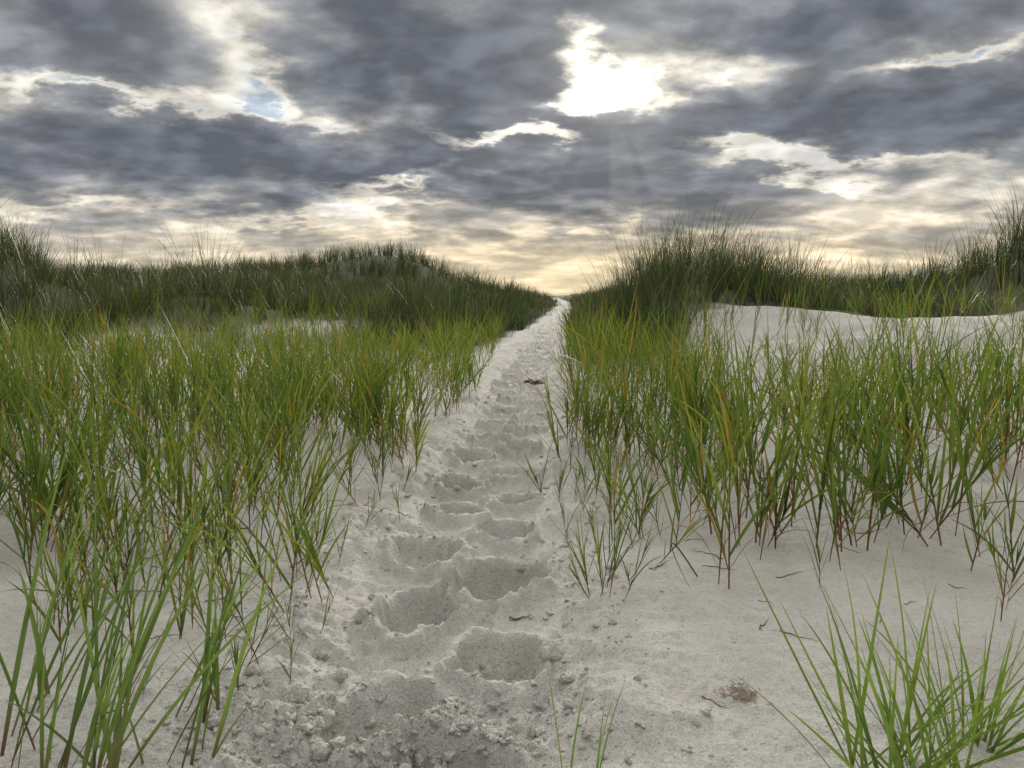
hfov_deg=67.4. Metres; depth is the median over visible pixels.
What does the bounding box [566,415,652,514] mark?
beach grass shoot
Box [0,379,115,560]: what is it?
beach grass shoot
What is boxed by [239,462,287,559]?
beach grass shoot
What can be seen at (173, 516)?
beach grass shoot
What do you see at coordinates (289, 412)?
beach grass shoot
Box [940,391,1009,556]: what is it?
beach grass shoot
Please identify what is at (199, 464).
beach grass shoot
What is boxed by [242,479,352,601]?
beach grass shoot
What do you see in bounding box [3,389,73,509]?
beach grass shoot
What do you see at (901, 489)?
beach grass shoot
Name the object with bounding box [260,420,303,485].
beach grass shoot
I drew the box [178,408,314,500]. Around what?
beach grass shoot
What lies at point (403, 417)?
beach grass shoot
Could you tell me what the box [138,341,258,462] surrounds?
beach grass shoot
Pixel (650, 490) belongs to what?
beach grass shoot
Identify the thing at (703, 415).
beach grass shoot
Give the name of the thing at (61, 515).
beach grass shoot
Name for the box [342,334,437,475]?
beach grass shoot
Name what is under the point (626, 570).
beach grass shoot
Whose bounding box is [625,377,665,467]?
beach grass shoot
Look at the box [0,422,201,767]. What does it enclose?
tall grass clump
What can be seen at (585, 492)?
beach grass shoot
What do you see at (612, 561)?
beach grass shoot
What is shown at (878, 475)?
beach grass shoot
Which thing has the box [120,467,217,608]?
beach grass shoot
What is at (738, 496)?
beach grass shoot
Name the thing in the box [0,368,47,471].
beach grass shoot
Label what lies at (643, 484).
beach grass shoot
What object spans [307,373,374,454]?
beach grass shoot
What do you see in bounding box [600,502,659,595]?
beach grass shoot
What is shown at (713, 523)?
beach grass shoot
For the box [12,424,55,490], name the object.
beach grass shoot
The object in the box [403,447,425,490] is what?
beach grass shoot
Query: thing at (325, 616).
beach grass shoot
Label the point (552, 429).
beach grass shoot
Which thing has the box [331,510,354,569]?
beach grass shoot
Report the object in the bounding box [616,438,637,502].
beach grass shoot
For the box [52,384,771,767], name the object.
sand clods
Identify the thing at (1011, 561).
beach grass shoot
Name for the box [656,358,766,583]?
beach grass shoot
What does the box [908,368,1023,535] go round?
beach grass shoot
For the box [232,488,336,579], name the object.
beach grass shoot
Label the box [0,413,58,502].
beach grass shoot
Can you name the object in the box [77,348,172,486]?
beach grass shoot
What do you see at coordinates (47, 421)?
beach grass shoot
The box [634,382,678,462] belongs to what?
beach grass shoot
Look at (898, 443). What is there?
beach grass shoot
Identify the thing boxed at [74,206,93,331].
flowering grass stalk
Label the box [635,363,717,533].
beach grass shoot
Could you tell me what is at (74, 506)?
beach grass shoot
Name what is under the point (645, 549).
beach grass shoot
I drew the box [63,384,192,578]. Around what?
beach grass shoot
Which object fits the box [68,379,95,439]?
beach grass shoot
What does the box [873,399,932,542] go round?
beach grass shoot
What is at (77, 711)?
tall grass clump
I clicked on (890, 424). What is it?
beach grass shoot
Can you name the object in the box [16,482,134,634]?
beach grass shoot
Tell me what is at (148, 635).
tall grass clump
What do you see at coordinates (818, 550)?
beach grass shoot
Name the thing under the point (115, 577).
beach grass shoot
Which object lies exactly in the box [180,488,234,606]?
beach grass shoot
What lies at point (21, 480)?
beach grass shoot
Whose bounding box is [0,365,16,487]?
beach grass shoot
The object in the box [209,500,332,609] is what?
beach grass shoot
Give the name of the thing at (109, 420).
beach grass shoot
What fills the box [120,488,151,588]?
beach grass shoot
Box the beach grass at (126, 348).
[0,238,1023,470]
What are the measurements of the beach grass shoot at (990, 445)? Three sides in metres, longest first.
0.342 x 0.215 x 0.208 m
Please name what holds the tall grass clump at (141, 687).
on the sand ground at (706, 657)
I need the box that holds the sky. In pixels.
[0,0,1023,295]
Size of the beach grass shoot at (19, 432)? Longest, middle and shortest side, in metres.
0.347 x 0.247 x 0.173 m
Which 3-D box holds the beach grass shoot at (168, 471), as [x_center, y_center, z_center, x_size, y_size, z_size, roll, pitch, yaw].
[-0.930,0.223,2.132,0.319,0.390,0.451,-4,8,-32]
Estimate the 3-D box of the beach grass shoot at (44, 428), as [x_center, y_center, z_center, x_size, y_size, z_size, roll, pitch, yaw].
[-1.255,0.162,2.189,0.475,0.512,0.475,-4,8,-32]
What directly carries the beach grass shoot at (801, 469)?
on the sand ground at (706, 657)
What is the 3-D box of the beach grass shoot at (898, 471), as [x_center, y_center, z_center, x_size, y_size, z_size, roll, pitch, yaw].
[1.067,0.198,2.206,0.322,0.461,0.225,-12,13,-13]
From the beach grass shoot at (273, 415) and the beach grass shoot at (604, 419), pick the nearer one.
the beach grass shoot at (273, 415)
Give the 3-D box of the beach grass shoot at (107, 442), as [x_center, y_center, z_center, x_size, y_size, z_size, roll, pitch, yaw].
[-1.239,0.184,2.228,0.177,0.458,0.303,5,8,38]
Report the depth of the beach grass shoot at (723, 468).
2.03 m
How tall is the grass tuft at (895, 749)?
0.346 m
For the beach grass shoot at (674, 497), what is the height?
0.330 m
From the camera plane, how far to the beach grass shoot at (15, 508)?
2.06 m
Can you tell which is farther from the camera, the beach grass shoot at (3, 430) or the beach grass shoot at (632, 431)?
the beach grass shoot at (632, 431)
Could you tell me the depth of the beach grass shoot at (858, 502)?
1.98 m
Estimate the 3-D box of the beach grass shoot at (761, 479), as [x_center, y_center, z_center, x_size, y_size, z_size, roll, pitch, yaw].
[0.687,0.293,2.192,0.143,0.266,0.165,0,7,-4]
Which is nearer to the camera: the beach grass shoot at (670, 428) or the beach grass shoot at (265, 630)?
the beach grass shoot at (265, 630)
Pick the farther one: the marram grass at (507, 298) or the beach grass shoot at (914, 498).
the marram grass at (507, 298)
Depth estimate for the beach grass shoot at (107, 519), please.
1.78 m
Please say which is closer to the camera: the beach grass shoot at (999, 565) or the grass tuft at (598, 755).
the grass tuft at (598, 755)
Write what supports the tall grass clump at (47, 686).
on the sand ground at (706, 657)
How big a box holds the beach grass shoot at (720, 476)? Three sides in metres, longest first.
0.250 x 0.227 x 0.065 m
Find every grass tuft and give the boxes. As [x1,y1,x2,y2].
[545,654,625,767]
[732,525,1023,767]
[862,571,1023,754]
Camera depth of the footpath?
1.63 m
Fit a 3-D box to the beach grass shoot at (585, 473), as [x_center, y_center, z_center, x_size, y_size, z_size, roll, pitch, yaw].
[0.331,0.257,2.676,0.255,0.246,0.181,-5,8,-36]
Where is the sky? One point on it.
(504, 136)
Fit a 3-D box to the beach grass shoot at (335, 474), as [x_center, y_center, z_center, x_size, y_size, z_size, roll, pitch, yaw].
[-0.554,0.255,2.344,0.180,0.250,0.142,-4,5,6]
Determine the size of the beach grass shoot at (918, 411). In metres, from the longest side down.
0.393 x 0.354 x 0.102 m
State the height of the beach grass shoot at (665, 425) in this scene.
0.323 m
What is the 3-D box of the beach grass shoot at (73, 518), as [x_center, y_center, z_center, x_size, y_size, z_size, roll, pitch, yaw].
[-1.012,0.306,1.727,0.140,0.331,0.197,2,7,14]
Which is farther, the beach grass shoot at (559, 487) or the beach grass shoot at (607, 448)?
the beach grass shoot at (559, 487)
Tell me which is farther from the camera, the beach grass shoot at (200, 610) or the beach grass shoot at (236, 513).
the beach grass shoot at (236, 513)
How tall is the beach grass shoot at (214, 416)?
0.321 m
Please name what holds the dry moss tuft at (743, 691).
on the sand ground at (706, 657)
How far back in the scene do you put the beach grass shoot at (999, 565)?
1.69 m
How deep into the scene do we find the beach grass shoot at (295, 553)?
1.73 m
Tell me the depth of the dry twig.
1.69 m
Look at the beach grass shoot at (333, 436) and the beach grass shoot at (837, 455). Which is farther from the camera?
the beach grass shoot at (333, 436)
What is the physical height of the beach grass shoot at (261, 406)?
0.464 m
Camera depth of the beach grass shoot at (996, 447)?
2.74 m
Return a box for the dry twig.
[509,615,531,619]
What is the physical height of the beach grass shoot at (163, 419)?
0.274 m
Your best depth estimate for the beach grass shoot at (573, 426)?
3.15 m
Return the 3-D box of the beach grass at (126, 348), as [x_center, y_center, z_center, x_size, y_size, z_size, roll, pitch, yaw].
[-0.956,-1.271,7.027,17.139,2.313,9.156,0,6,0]
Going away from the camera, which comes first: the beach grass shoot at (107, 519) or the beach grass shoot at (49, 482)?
the beach grass shoot at (107, 519)
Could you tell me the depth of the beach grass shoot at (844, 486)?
2.02 m
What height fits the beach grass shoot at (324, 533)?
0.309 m
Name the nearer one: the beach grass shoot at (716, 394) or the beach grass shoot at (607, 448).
the beach grass shoot at (607, 448)
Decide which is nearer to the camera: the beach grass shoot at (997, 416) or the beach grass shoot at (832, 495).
the beach grass shoot at (832, 495)
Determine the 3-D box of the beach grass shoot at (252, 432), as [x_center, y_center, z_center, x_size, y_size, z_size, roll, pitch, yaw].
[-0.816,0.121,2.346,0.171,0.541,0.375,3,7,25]
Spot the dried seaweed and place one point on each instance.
(536, 382)
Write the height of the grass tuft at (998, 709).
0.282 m
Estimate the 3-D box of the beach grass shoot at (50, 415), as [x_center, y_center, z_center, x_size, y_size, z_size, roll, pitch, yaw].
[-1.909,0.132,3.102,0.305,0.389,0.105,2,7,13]
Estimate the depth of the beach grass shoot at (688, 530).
1.83 m
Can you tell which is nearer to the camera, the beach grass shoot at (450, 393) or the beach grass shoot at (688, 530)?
the beach grass shoot at (688, 530)
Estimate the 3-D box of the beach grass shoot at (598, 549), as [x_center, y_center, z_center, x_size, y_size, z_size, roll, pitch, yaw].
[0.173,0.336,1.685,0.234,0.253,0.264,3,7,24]
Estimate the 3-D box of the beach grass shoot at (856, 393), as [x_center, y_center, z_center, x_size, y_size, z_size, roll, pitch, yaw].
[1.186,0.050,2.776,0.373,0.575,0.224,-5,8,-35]
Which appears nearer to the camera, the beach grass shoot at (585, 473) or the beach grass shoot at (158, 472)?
the beach grass shoot at (158, 472)
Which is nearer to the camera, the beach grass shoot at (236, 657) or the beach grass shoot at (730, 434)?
the beach grass shoot at (236, 657)
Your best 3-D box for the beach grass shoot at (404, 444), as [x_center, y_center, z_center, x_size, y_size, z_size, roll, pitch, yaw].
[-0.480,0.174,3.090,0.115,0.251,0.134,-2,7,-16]
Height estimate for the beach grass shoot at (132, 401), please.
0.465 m
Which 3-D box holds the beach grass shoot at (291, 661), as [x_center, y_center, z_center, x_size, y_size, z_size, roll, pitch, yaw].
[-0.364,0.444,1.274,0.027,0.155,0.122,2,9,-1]
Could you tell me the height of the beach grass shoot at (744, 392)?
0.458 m
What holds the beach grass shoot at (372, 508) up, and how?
on the footpath
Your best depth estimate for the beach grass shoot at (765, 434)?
2.05 m
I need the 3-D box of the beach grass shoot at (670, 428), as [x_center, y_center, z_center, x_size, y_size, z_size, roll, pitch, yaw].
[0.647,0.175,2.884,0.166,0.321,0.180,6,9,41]
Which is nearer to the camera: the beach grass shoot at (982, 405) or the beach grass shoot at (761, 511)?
the beach grass shoot at (761, 511)
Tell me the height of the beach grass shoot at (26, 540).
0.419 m
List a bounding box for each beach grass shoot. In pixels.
[0,332,101,529]
[0,343,16,485]
[0,345,118,479]
[0,356,89,474]
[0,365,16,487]
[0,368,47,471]
[0,370,147,520]
[0,377,119,531]
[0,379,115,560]
[0,389,133,523]
[0,402,58,498]
[0,407,129,516]
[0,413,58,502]
[0,427,72,497]
[0,435,64,576]
[0,448,148,609]
[0,479,58,540]
[1,398,26,453]
[1,502,145,651]
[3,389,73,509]
[4,364,52,460]
[4,377,66,458]
[6,523,90,652]
[11,431,93,523]
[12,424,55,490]
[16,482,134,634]
[27,378,147,526]
[37,442,108,581]
[42,397,219,563]
[45,387,199,542]
[47,390,125,539]
[50,444,135,551]
[51,460,133,544]
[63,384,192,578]
[64,373,157,461]
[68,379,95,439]
[69,475,230,600]
[70,448,137,567]
[75,394,158,477]
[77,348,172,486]
[81,385,316,533]
[88,357,211,463]
[101,377,223,508]
[104,609,126,693]
[108,364,178,457]
[117,473,166,545]
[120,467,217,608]
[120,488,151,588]
[122,402,250,531]
[123,385,213,577]
[137,376,286,593]
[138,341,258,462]
[139,523,244,644]
[140,402,172,438]
[143,443,282,581]
[152,452,217,541]
[152,455,360,611]
[152,487,233,638]
[162,347,244,455]
[162,357,271,489]
[166,405,289,508]
[171,533,268,701]
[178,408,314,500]
[180,387,255,476]
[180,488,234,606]
[181,341,245,453]
[188,340,305,505]
[195,391,245,583]
[195,426,260,532]
[198,394,381,547]
[199,415,305,513]
[200,385,229,448]
[206,367,322,533]
[207,343,335,497]
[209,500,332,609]
[212,539,284,647]
[217,362,318,482]
[221,388,322,470]
[230,319,327,476]
[230,366,293,459]
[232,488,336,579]
[232,587,297,667]
[237,378,291,452]
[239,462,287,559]
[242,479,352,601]
[246,578,303,648]
[251,359,286,468]
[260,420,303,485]
[264,356,347,458]
[269,446,349,545]
[278,600,302,682]
[291,389,367,456]
[292,470,357,593]
[293,386,380,520]
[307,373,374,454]
[309,375,372,459]
[309,434,356,505]
[321,579,338,633]
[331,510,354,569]
[334,421,387,480]
[339,406,373,494]
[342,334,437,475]
[344,433,398,500]
[346,376,419,456]
[360,386,404,472]
[364,489,400,528]
[374,350,419,468]
[379,479,403,519]
[381,403,409,454]
[398,394,436,452]
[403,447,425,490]
[431,372,465,416]
[515,432,574,497]
[518,369,616,457]
[539,376,636,460]
[539,477,655,598]
[549,485,578,538]
[550,345,649,458]
[555,392,595,457]
[558,400,597,455]
[560,446,605,500]
[562,520,582,557]
[565,511,607,595]
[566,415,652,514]
[567,437,578,468]
[570,419,642,486]
[570,460,587,498]
[570,474,601,511]
[573,406,644,510]
[575,419,610,482]
[581,460,622,530]
[582,445,670,537]
[591,360,744,526]
[595,433,669,537]
[596,365,874,546]
[600,427,670,512]
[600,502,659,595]
[602,481,644,587]
[607,482,653,547]
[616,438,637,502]
[616,545,642,589]
[617,374,655,467]
[620,408,665,477]
[622,361,771,489]
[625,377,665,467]
[625,394,735,470]
[625,521,663,597]
[627,398,754,493]
[633,390,663,473]
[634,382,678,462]
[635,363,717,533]
[639,378,724,490]
[645,430,720,543]
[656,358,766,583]
[657,390,695,472]
[658,412,688,472]
[660,376,720,457]
[660,469,749,562]
[665,330,792,499]
[671,357,723,458]
[672,449,768,546]
[675,438,725,514]
[678,441,730,568]
[683,395,792,588]
[693,344,795,460]
[699,354,800,472]
[699,444,741,524]
[714,403,749,485]
[717,317,886,526]
[721,346,831,542]
[724,360,927,546]
[724,443,792,545]
[733,313,962,459]
[744,450,780,529]
[747,345,813,470]
[748,386,815,547]
[756,341,914,495]
[760,356,833,559]
[760,412,819,518]
[767,368,896,551]
[769,367,844,547]
[774,354,872,502]
[782,327,1023,539]
[782,384,874,479]
[790,401,885,560]
[791,417,903,570]
[792,370,948,550]
[798,518,842,587]
[799,336,897,463]
[801,437,936,546]
[806,354,1023,556]
[816,391,929,507]
[818,262,952,470]
[818,322,897,471]
[829,300,917,478]
[834,387,912,534]
[846,353,925,484]
[853,364,947,492]
[862,422,889,515]
[865,433,948,534]
[868,392,891,505]
[869,336,1023,467]
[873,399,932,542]
[898,324,995,477]
[902,378,937,475]
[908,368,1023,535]
[909,410,992,537]
[931,386,1003,494]
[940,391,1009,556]
[943,330,1010,464]
[947,326,987,499]
[953,462,1023,573]
[963,394,1009,481]
[964,318,1023,495]
[969,399,1022,464]
[969,485,1023,621]
[974,421,996,497]
[979,508,1005,595]
[992,366,1023,387]
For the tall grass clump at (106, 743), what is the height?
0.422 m
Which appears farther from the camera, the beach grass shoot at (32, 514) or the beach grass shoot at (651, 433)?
the beach grass shoot at (651, 433)
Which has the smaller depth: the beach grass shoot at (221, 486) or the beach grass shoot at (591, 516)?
the beach grass shoot at (221, 486)
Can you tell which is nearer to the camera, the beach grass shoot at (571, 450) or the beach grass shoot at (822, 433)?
the beach grass shoot at (822, 433)
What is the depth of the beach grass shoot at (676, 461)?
2.61 m
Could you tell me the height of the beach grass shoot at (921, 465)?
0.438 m
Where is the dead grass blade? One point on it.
(685, 559)
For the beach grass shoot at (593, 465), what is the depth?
2.70 m
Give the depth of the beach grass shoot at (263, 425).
3.06 m
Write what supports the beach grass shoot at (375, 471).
on the footpath
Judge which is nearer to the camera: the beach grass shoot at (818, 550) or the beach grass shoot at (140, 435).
the beach grass shoot at (818, 550)
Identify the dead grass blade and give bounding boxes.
[671,543,697,587]
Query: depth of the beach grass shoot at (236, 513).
1.73 m
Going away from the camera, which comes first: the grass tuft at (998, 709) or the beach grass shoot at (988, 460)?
the grass tuft at (998, 709)
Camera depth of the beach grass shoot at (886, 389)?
2.49 m
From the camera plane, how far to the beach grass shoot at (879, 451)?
2.02 m
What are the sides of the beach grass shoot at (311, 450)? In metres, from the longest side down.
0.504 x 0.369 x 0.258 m
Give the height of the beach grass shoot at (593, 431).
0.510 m
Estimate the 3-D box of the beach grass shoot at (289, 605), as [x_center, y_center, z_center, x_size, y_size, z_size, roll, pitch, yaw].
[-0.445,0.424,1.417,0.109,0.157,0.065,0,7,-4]
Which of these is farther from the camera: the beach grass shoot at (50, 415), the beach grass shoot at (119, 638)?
the beach grass shoot at (50, 415)
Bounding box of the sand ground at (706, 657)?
[0,251,1023,767]
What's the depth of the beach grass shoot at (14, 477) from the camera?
2.17 m
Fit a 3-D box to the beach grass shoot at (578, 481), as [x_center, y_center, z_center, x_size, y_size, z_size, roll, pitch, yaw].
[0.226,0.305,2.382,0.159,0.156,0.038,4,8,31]
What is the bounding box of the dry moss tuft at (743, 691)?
[714,681,759,703]
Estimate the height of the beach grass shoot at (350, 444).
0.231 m
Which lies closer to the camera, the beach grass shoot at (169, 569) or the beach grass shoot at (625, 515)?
the beach grass shoot at (169, 569)
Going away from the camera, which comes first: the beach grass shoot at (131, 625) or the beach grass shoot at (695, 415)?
the beach grass shoot at (131, 625)
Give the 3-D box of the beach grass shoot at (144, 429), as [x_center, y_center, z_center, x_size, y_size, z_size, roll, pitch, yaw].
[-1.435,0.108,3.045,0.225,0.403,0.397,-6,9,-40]
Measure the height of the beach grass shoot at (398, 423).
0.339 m
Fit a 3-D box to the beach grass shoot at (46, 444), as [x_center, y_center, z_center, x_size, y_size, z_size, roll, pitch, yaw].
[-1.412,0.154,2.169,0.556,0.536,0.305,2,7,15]
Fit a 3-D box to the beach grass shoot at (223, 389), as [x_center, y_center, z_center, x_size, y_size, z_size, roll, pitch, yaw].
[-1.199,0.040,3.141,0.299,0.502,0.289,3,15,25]
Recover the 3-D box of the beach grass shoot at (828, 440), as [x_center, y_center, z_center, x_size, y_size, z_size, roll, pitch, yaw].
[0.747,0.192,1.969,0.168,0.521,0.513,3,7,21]
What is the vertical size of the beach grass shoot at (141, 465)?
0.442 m
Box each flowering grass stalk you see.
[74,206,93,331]
[119,231,125,326]
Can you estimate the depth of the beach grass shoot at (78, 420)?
2.53 m
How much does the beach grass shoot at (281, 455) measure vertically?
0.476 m
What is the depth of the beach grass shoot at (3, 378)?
2.38 m
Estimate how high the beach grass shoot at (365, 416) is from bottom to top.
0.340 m
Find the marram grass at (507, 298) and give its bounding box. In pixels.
[0,176,1023,363]
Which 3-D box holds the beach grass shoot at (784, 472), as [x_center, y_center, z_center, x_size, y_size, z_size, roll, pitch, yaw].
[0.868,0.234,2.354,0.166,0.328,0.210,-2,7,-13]
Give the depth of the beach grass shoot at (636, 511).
2.04 m
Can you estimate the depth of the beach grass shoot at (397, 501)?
2.27 m
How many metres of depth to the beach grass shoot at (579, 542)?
1.90 m
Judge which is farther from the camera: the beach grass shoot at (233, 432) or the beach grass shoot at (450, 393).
the beach grass shoot at (450, 393)
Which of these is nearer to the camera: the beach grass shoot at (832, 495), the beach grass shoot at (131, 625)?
the beach grass shoot at (131, 625)
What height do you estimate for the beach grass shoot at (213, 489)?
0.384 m
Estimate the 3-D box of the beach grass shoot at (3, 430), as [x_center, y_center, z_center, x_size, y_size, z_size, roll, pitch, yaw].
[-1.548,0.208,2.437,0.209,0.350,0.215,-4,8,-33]
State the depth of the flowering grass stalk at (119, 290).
9.54 m
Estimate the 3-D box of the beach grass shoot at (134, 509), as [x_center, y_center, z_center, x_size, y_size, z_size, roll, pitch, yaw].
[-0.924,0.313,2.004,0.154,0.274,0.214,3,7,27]
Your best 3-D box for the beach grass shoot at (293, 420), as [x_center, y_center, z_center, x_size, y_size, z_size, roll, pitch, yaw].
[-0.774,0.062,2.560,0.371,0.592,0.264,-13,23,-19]
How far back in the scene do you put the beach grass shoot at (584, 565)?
1.67 m
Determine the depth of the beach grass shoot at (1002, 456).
2.40 m
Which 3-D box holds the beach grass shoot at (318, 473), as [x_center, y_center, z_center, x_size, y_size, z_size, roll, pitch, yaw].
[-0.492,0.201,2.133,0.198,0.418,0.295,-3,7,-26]
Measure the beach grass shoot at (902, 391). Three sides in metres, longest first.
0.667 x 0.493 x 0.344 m
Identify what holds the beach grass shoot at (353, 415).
on the sand ground at (706, 657)
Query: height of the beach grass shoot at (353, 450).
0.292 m
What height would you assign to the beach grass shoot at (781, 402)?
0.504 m
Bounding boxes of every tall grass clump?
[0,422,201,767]
[1,527,315,767]
[18,491,170,725]
[40,477,251,767]
[62,453,222,767]
[94,439,243,703]
[113,489,294,767]
[175,504,303,722]
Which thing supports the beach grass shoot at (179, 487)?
on the sand ground at (706, 657)
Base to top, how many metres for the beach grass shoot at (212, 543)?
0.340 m
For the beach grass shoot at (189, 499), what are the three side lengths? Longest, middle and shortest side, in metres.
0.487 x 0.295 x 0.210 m
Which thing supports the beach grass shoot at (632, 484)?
on the sand ground at (706, 657)
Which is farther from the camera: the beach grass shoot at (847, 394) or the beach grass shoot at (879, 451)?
the beach grass shoot at (847, 394)
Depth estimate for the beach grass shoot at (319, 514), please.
1.99 m
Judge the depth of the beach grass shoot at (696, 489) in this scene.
2.30 m
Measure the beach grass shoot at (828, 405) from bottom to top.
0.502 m
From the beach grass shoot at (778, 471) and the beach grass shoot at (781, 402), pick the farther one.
the beach grass shoot at (781, 402)
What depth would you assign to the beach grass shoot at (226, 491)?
2.29 m
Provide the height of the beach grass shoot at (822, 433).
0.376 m
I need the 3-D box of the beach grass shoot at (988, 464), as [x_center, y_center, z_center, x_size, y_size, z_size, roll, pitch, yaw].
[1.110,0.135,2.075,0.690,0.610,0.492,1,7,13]
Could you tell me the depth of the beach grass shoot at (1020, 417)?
2.40 m
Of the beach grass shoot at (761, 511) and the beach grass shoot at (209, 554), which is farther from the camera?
the beach grass shoot at (761, 511)
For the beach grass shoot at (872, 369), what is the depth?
2.84 m
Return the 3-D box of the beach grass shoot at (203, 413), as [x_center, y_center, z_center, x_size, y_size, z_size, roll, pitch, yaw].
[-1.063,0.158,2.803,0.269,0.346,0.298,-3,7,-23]
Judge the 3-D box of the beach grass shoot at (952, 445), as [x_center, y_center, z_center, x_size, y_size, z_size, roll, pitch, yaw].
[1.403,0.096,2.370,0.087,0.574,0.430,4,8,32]
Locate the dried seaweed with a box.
[523,379,545,384]
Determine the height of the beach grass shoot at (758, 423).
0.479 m
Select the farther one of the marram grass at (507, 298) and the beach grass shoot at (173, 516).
the marram grass at (507, 298)
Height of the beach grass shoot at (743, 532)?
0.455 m
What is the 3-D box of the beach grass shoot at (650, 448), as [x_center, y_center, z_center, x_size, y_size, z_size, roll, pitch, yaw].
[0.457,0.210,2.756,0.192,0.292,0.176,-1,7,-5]
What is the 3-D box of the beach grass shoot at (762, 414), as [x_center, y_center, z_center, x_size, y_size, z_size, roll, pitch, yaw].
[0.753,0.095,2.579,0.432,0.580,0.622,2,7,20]
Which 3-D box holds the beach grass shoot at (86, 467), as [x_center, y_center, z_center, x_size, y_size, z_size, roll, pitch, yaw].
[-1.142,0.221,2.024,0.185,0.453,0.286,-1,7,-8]
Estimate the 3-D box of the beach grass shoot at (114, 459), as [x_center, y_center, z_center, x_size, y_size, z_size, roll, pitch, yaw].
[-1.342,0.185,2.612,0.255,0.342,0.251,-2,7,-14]
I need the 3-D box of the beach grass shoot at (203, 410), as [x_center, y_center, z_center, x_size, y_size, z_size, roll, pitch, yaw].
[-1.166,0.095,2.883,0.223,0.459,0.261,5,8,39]
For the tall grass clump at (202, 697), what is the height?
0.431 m
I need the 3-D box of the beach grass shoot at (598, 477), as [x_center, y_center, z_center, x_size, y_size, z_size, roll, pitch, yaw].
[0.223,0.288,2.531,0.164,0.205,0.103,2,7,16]
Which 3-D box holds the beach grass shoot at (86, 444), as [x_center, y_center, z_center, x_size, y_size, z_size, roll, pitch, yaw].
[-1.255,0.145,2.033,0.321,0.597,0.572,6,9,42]
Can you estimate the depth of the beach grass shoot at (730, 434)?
2.63 m
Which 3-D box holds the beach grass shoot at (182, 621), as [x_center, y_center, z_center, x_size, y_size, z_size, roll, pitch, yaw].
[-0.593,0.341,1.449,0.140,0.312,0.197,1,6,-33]
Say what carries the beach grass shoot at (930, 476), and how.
on the sand ground at (706, 657)
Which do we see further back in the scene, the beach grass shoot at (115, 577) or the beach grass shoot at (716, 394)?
the beach grass shoot at (716, 394)
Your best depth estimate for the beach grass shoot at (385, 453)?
2.70 m
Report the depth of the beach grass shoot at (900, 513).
2.17 m
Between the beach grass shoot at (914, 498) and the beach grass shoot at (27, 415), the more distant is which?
the beach grass shoot at (27, 415)
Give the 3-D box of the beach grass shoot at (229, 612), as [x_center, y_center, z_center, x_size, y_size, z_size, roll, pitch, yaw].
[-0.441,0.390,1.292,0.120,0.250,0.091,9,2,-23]
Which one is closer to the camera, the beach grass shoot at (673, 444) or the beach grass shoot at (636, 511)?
the beach grass shoot at (636, 511)
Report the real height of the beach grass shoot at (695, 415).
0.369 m
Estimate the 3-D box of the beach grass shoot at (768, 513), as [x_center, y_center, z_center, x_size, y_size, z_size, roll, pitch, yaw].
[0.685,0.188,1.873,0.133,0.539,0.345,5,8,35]
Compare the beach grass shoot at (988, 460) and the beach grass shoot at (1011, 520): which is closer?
the beach grass shoot at (1011, 520)
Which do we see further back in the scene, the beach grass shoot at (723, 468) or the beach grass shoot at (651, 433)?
the beach grass shoot at (651, 433)
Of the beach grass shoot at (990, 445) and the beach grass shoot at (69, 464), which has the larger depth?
the beach grass shoot at (990, 445)
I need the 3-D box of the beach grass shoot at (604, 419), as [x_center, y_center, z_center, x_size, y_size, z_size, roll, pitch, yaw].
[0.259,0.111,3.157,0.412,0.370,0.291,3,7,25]
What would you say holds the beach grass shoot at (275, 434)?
on the sand ground at (706, 657)
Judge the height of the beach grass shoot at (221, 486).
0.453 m
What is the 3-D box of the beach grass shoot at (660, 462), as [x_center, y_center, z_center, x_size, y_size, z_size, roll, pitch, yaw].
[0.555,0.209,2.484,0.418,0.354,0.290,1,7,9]
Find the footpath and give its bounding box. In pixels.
[161,305,652,767]
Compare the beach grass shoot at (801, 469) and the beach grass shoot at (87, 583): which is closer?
the beach grass shoot at (87, 583)
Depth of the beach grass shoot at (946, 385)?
2.91 m
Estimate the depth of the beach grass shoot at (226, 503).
2.09 m
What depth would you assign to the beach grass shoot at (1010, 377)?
2.54 m
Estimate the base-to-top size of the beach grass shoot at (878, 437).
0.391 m
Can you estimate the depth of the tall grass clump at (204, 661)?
1.20 m
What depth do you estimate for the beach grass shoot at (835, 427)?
2.48 m
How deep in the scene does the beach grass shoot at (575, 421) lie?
3.06 m
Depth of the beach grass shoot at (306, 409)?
2.73 m
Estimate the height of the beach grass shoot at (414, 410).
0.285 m

